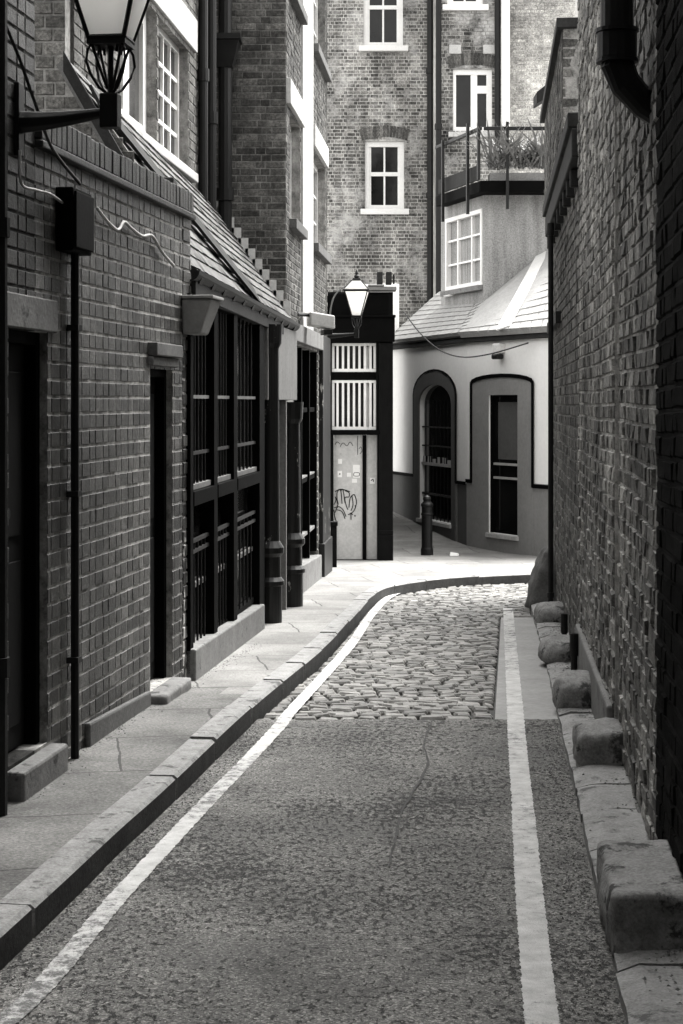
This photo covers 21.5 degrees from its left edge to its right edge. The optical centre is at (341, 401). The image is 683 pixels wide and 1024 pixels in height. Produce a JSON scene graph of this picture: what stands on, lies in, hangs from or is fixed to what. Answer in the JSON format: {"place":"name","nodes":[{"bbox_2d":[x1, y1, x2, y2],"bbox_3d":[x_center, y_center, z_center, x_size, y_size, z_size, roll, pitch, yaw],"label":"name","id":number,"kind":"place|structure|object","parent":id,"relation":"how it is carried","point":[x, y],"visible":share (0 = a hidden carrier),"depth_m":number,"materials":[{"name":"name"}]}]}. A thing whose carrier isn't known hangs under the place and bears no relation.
{"place":"outdoors","nodes":[
{"label":"outdoors","id":0,"kind":"place"},
{"bbox_2d":[0,512,536,899],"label":"pavement","id":1,"kind":"structure","parent":0,"point":[36,832],"depth_m":8.93,"materials":[{"name":"grey concrete"}]},
{"bbox_2d":[7,0,195,801],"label":"brick building","id":2,"kind":"structure","parent":1,"relation":"on","point":[133,463],"depth_m":7.98,"materials":[{"name":"grey brick"}]},
{"bbox_2d":[0,0,9,816],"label":"drainpipe","id":3,"kind":"object","parent":2,"relation":"attached to","point":[4,657],"visible":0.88,"depth_m":6.53,"materials":[{"name":"metal"}]},
{"bbox_2d":[8,329,39,751],"bbox_3d":[-1.321,0.550,7.059,0.130,1.660,0.505,0,0,7],"label":"door","id":4,"kind":"structure","parent":2,"relation":"in","point":[24,346],"depth_m":7.25,"materials":[{"name":"black paint"}]},
{"bbox_2d":[18,150,62,203],"bbox_3d":[-1.185,-0.885,7.134,0.012,0.146,0.606,0,0,7],"label":"cable","id":5,"kind":"object","parent":2,"relation":"attached to","point":[30,188],"visible":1,"depth_m":6.89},
{"bbox_2d":[7,25,80,184],"bbox_3d":[-1.167,-1.146,7.070,0.030,0.481,0.930,0,0,8],"label":"cable","id":6,"kind":"object","parent":2,"relation":"attached to","point":[67,169],"visible":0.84,"depth_m":6.92,"materials":[{"name":"black rubber"}]},
{"bbox_2d":[66,254,81,758],"bbox_3d":[-1.129,0.448,7.597,0.052,2.184,0.060,0,0,7],"label":"conduit","id":7,"kind":"object","parent":2,"relation":"attached to","point":[74,659],"visible":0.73,"depth_m":7.58,"materials":[{"name":"metal"}]},
{"bbox_2d":[56,187,93,255],"bbox_3d":[-1.117,-0.755,7.551,0.088,0.263,0.294,0,0,7],"label":"junction box","id":8,"kind":"object","parent":2,"relation":"attached to","point":[75,222],"visible":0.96,"depth_m":7.41,"materials":[{"name":"black paint"}]},
{"bbox_2d":[14,0,149,156],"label":"wall lantern","id":9,"kind":"object","parent":2,"relation":"attached to","point":[110,27],"depth_m":6.82,"materials":[{"name":"metal"}]},
{"bbox_2d":[96,206,174,266],"bbox_3d":[-0.985,-0.790,8.748,0.016,0.156,1.545,0,0,7],"label":"cable","id":10,"kind":"object","parent":2,"relation":"attached to","point":[113,227],"visible":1,"depth_m":8.62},
{"bbox_2d":[150,369,165,679],"bbox_3d":[-1.026,0.640,9.321,0.130,1.640,0.498,0,0,7],"label":"door","id":11,"kind":"structure","parent":2,"relation":"in","point":[157,377],"depth_m":9.51,"materials":[{"name":"black paint"}]},
{"bbox_2d":[35,0,304,680],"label":"shop building","id":12,"kind":"structure","parent":1,"relation":"on","point":[245,543],"depth_m":12.37,"materials":[{"name":"brick"}]},
{"bbox_2d":[117,13,145,131],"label":"window","id":13,"kind":"structure","parent":12,"relation":"in","point":[133,98],"depth_m":12.58,"materials":[{"name":"white paint"}]},
{"bbox_2d":[158,26,178,158],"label":"window","id":14,"kind":"structure","parent":12,"relation":"in","point":[168,102],"depth_m":13.80,"materials":[{"name":"white paint"}]},
{"bbox_2d":[181,295,223,334],"bbox_3d":[-0.764,-0.475,9.896,0.178,0.210,0.300,0,0,7],"label":"corbel","id":15,"kind":"object","parent":12,"relation":"attached to","point":[199,312],"visible":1,"depth_m":9.78,"materials":[{"name":"stone"}]},
{"bbox_2d":[197,0,208,202],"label":"drainpipe","id":16,"kind":"object","parent":12,"relation":"on","point":[202,75],"visible":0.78,"depth_m":14.56,"materials":[{"name":"metal"}]},
{"bbox_2d":[193,335,214,642],"bbox_3d":[-0.849,0.458,10.390,0.125,2.045,0.772,0,0,5],"label":"window","id":17,"kind":"structure","parent":12,"relation":"in","point":[202,492],"depth_m":10.51,"materials":[{"name":"black paint"}]},
{"bbox_2d":[208,0,217,210],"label":"drainpipe","id":18,"kind":"object","parent":12,"relation":"on","point":[212,117],"visible":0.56,"depth_m":14.86,"materials":[{"name":"metal"}]},
{"bbox_2d":[218,312,234,626],"bbox_3d":[-0.779,0.458,11.271,0.125,2.045,0.714,0,0,5],"label":"window","id":19,"kind":"structure","parent":12,"relation":"in","point":[226,485],"depth_m":11.38,"materials":[{"name":"black paint"}]},
{"bbox_2d":[237,318,259,614],"bbox_3d":[-0.692,0.458,12.375,0.125,2.045,1.173,0,0,5],"label":"window","id":20,"kind":"structure","parent":12,"relation":"in","point":[247,476],"depth_m":12.53,"materials":[{"name":"black paint"}]},
{"bbox_2d":[279,400,286,609],"bbox_3d":[-0.585,0.893,14.360,0.225,1.811,0.682,0,0,5],"label":"door","id":21,"kind":"structure","parent":12,"relation":"in","point":[282,403],"depth_m":14.64,"materials":[{"name":"paint"}]},
{"bbox_2d":[216,0,331,592],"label":"corner building","id":22,"kind":"structure","parent":1,"relation":"on","point":[281,75],"depth_m":16.43,"materials":[{"name":"brick"}]},
{"bbox_2d":[216,0,241,232],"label":"drainpipe","id":23,"kind":"object","parent":22,"relation":"attached to","point":[228,42],"visible":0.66,"depth_m":15.15,"materials":[{"name":"metal"}]},
{"bbox_2d":[289,125,307,239],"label":"window","id":24,"kind":"structure","parent":22,"relation":"in","point":[299,230],"depth_m":16.27,"materials":[{"name":"white paint"}]},
{"bbox_2d":[290,0,307,24],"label":"window","id":25,"kind":"structure","parent":22,"relation":"in","point":[298,6],"depth_m":16.24,"materials":[{"name":"white paint"}]},
{"bbox_2d":[293,348,316,557],"bbox_3d":[-0.416,0.515,17.361,0.150,2.050,2.563,0,0,4],"label":"window","id":26,"kind":"structure","parent":22,"relation":"in","point":[306,361],"depth_m":17.72,"materials":[{"name":"black glass"}]},
{"bbox_2d":[297,312,334,334],"bbox_3d":[-0.223,-0.731,16.672,0.294,0.208,0.579,0,0,11],"label":"floodlight","id":27,"kind":"object","parent":22,"relation":"attached to","point":[326,322],"visible":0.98,"depth_m":16.70,"materials":[{"name":"white paint"}]},
{"bbox_2d":[313,163,331,263],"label":"window","id":28,"kind":"structure","parent":22,"relation":"in","point":[318,249],"depth_m":19.52,"materials":[{"name":"white paint"}]},
{"bbox_2d":[313,0,331,81],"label":"window","id":29,"kind":"structure","parent":22,"relation":"in","point":[317,51],"depth_m":19.31,"materials":[{"name":"white paint"}]},
{"bbox_2d":[329,285,345,314],"bbox_3d":[-0.005,-1.105,20.132,0.363,0.438,0.070,0,0,-31],"label":"conduit","id":30,"kind":"object","parent":22,"relation":"attached to","point":[333,299],"visible":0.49,"depth_m":20.10,"materials":[{"name":"metal"}]},
{"bbox_2d":[327,270,369,338],"bbox_3d":[0.077,-1.054,19.982,0.478,0.828,0.296,0,0,4],"label":"wall lantern","id":31,"kind":"object","parent":22,"relation":"attached to","point":[356,289],"depth_m":19.90,"materials":[{"name":"glass"}]},
{"bbox_2d":[330,521,337,566],"bbox_3d":[-0.109,1.626,20.574,0.132,0.520,0.140,0,0,0],"label":"bollard","id":32,"kind":"object","parent":1,"relation":"on","point":[333,528],"visible":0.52,"depth_m":20.51,"materials":[{"name":"black metal"}]},
{"bbox_2d":[327,272,396,560],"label":"black shop","id":33,"kind":"structure","parent":1,"relation":"on","point":[361,439],"depth_m":22.03,"materials":[{"name":"paint"}]},
{"bbox_2d":[334,435,374,558],"bbox_3d":[0.156,1.168,22.088,0.507,1.523,0.064,0,0,0],"label":"door","id":34,"kind":"structure","parent":33,"relation":"in","point":[347,448],"depth_m":22.06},
{"bbox_2d":[330,343,379,433],"bbox_3d":[0.163,-0.164,22.070,0.618,1.113,0.260,0,0,0],"label":"window","id":35,"kind":"structure","parent":33,"relation":"in","point":[353,401],"depth_m":22.03,"materials":[{"name":"black paint"}]},
{"bbox_2d":[366,435,376,558],"bbox_3d":[0.370,1.168,22.090,0.128,1.523,0.060,0,0,0],"label":"door panel","id":36,"kind":"structure","parent":33,"relation":"in","point":[371,440],"depth_m":22.06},
{"bbox_2d":[421,495,432,554],"bbox_3d":[1.103,1.596,23.212,0.161,0.794,0.161,0,0,0],"label":"bollard","id":37,"kind":"object","parent":1,"relation":"on","point":[426,514],"visible":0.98,"depth_m":23.15,"materials":[{"name":"metal"}]},
{"bbox_2d":[327,0,578,327],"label":"building","id":38,"kind":"structure","parent":1,"relation":"on","point":[377,138],"depth_m":32.00,"materials":[{"name":"brick"}]},
{"bbox_2d":[359,0,407,51],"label":"sash window","id":39,"kind":"structure","parent":38,"relation":"in","point":[382,19],"depth_m":32.07,"materials":[{"name":"white paint"}]},
{"bbox_2d":[361,141,408,214],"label":"sash window","id":40,"kind":"structure","parent":38,"relation":"in","point":[384,160],"depth_m":32.07,"materials":[{"name":"white paint"}]},
{"bbox_2d":[426,0,432,302],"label":"drainpipe","id":41,"kind":"object","parent":38,"relation":"attached to","point":[429,192],"visible":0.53,"depth_m":31.74,"materials":[{"name":"metal"}]},
{"bbox_2d":[435,0,441,293],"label":"drainpipe","id":42,"kind":"object","parent":38,"relation":"attached to","point":[438,126],"visible":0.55,"depth_m":30.36,"materials":[{"name":"metal"}]},
{"bbox_2d":[442,0,488,10],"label":"sash window","id":43,"kind":"structure","parent":38,"relation":"in","point":[452,5],"depth_m":30.42,"materials":[{"name":"white paint"}]},
{"bbox_2d":[448,69,494,136],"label":"casement window","id":44,"kind":"structure","parent":38,"relation":"in","point":[472,88],"depth_m":30.55,"materials":[{"name":"white paint"}]},
{"bbox_2d":[495,0,499,150],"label":"drainpipe","id":45,"kind":"object","parent":38,"relation":"attached to","point":[497,63],"visible":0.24,"depth_m":30.36,"materials":[{"name":"metal"}]},
{"bbox_2d":[501,0,509,126],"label":"drainpipe","id":46,"kind":"object","parent":38,"relation":"attached to","point":[505,59],"visible":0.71,"depth_m":30.29,"materials":[{"name":"white metal"}]},
{"bbox_2d":[450,552,458,555],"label":"litter","id":47,"kind":"object","parent":1,"relation":"on","point":[453,554],"visible":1,"depth_m":23.00,"materials":[{"name":"paper"}]},
{"bbox_2d":[365,250,547,555],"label":"rendered building","id":48,"kind":"structure","parent":1,"relation":"on","point":[470,447],"depth_m":24.45,"materials":[{"name":"white paint"}]},
{"bbox_2d":[416,385,450,527],"bbox_3d":[1.429,0.756,25.935,0.260,2.022,1.570,0,0,-15],"label":"arched window","id":49,"kind":"structure","parent":48,"relation":"in","point":[437,458],"depth_m":25.99,"materials":[{"name":"black glass"}]},
{"bbox_2d":[404,312,527,357],"bbox_3d":[1.573,-0.949,24.467,0.173,0.716,3.351,0,0,-26],"label":"cable","id":50,"kind":"object","parent":48,"relation":"attached to","point":[463,356],"visible":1,"depth_m":24.17,"materials":[{"name":"black rubber"}]},
{"bbox_2d":[440,195,547,306],"bbox_3d":[2.406,-0.305,26.295,2.980,5.410,1.335,0,0,37],"label":"rendered bay","id":51,"kind":"object","parent":48,"relation":"on","point":[491,245],"visible":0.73,"depth_m":25.80,"materials":[{"name":"paint"}]},
{"bbox_2d":[440,208,482,296],"bbox_3d":[1.812,-2.191,26.625,0.180,1.174,1.666,0,0,-16],"label":"window","id":52,"kind":"structure","parent":51,"relation":"in","point":[463,232],"depth_m":26.71,"materials":[{"name":"white paint"}]},
{"bbox_2d":[435,122,544,221],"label":"balcony","id":53,"kind":"structure","parent":51,"relation":"on","point":[468,192],"depth_m":25.69,"materials":[{"name":"black paint"}]},
{"bbox_2d":[452,115,544,180],"bbox_3d":[2.445,-3.600,25.549,2.190,0.957,1.765,0,0,0],"label":"potted plant","id":54,"kind":"object","parent":53,"relation":"on","point":[529,155],"visible":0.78,"depth_m":25.44,"materials":[{"name":"grey plant"}]},
{"bbox_2d":[491,343,504,358],"bbox_3d":[2.060,-0.669,23.733,0.130,0.210,0.170,0,0,-26],"label":"security light","id":55,"kind":"object","parent":48,"relation":"attached to","point":[498,347],"visible":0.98,"depth_m":23.67,"materials":[{"name":"white paint"}]},
{"bbox_2d":[485,395,518,540],"bbox_3d":[2.206,0.853,23.760,0.245,1.902,0.815,0,0,-26],"label":"slit window","id":56,"kind":"structure","parent":48,"relation":"in","point":[503,408],"depth_m":23.87,"materials":[{"name":"black glass"}]},
{"bbox_2d":[0,718,625,1023],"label":"road","id":57,"kind":"structure","parent":0,"point":[286,890],"depth_m":5.79,"materials":[{"name":"grey asphalt"}]},
{"bbox_2d":[388,721,431,865],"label":"road cracks","id":58,"kind":"object","parent":57,"relation":"on","point":[404,805],"visible":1,"depth_m":7.26,"materials":[{"name":"black asphalt"}]},
{"bbox_2d":[263,583,531,719],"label":"cobbled road","id":59,"kind":"structure","parent":0,"point":[427,655],"depth_m":11.59,"materials":[{"name":"stone"}]},
{"bbox_2d":[0,593,399,1023],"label":"road markings","id":60,"kind":"object","parent":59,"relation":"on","point":[46,981],"visible":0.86,"depth_m":6.24,"materials":[{"name":"paint"}]},
{"bbox_2d":[495,617,557,719],"bbox_3d":[1.229,1.701,12.047,0.351,0.188,5.954,0,0,5],"label":"road channel","id":61,"kind":"object","parent":59,"relation":"on","point":[536,694],"visible":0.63,"depth_m":10.83,"materials":[{"name":"concrete"}]},
{"bbox_2d":[503,608,560,1023],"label":"road markings","id":62,"kind":"object","parent":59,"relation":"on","point":[540,1004],"visible":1,"depth_m":6.12,"materials":[{"name":"paint"}]},
{"bbox_2d":[533,17,578,634],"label":"building","id":63,"kind":"structure","parent":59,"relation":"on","point":[556,96],"depth_m":13.60,"materials":[{"name":"brick"}]},
{"bbox_2d":[547,223,553,601],"bbox_3d":[1.697,0.142,14.600,0.059,3.185,0.058,0,0,0],"label":"drainpipe","id":64,"kind":"object","parent":63,"relation":"attached to","point":[550,235],"visible":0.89,"depth_m":14.58,"materials":[{"name":"metal"}]},
{"bbox_2d":[561,613,567,634],"bbox_3d":[1.473,1.538,11.900,0.048,0.276,0.047,0,0,0],"label":"drainpipe","id":65,"kind":"object","parent":63,"relation":"attached to","point":[564,623],"visible":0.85,"depth_m":11.88,"materials":[{"name":"metal"}]},
{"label":"ground","id":66,"kind":"structure","parent":0,"visible":0},
{"bbox_2d":[0,573,530,970],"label":"kerb","id":67,"kind":"structure","parent":66,"relation":"on","point":[37,901],"depth_m":7.15,"materials":[{"name":"stone"}]},
{"bbox_2d":[531,603,682,1023],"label":"kerb flags","id":68,"kind":"object","parent":66,"relation":"on","point":[640,1003],"visible":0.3,"depth_m":6.44,"materials":[{"name":"stone"}]},
{"bbox_2d":[0,622,682,1021],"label":"grit","id":69,"kind":"object","parent":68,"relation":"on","point":[114,872],"visible":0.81,"depth_m":6.32,"materials":[{"name":"gravel"}]},
{"bbox_2d":[524,546,555,610],"bbox_3d":[1.819,1.614,16.003,0.374,0.671,0.394,0,0,0],"label":"guard stone","id":70,"kind":"object","parent":68,"relation":"on","point":[537,587],"visible":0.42,"depth_m":15.85,"materials":[{"name":"grey stone"}]},
{"bbox_2d":[534,601,563,622],"bbox_3d":[1.656,1.671,14.146,0.285,0.207,0.500,0,0,5],"label":"guard stone","id":71,"kind":"object","parent":68,"relation":"on","point":[551,611],"visible":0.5,"depth_m":13.96,"materials":[{"name":"grey stone"}]},
{"bbox_2d":[538,634,570,663],"bbox_3d":[1.392,1.588,11.477,0.281,0.189,0.446,0,0,5],"label":"guard stone","id":72,"kind":"object","parent":68,"relation":"on","point":[553,648],"visible":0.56,"depth_m":11.30,"materials":[{"name":"grey stone"}]},
{"bbox_2d":[552,670,590,709],"bbox_3d":[1.219,1.515,9.364,0.248,0.233,0.419,0,0,5],"label":"guard stone","id":73,"kind":"object","parent":68,"relation":"on","point":[571,688],"visible":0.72,"depth_m":9.19,"materials":[{"name":"grey stone"}]},
{"bbox_2d":[572,717,624,766],"bbox_3d":[1.141,1.498,7.800,0.281,0.232,0.374,0,0,5],"label":"guard stone","id":74,"kind":"object","parent":68,"relation":"on","point":[599,741],"visible":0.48,"depth_m":7.64,"materials":[{"name":"grey stone"}]},
{"bbox_2d":[596,840,682,958],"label":"guard stone","id":75,"kind":"object","parent":68,"relation":"on","point":[640,891],"visible":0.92,"depth_m":5.15,"materials":[{"name":"grey stone"}]},
{"bbox_2d":[575,0,682,873],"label":"building","id":76,"kind":"structure","parent":66,"relation":"on","point":[629,627],"depth_m":6.91,"materials":[{"name":"brick"}]},
{"bbox_2d":[570,633,577,669],"bbox_3d":[1.357,1.490,10.500,0.054,0.280,0.052,0,0,0],"label":"drainpipe","id":77,"kind":"object","parent":76,"relation":"attached to","point":[574,649],"visible":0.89,"depth_m":10.48,"materials":[{"name":"metal"}]},
{"bbox_2d":[595,0,651,124],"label":"drainpipe","id":78,"kind":"object","parent":76,"relation":"attached to","point":[616,31],"visible":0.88,"depth_m":6.31,"materials":[{"name":"metal"}]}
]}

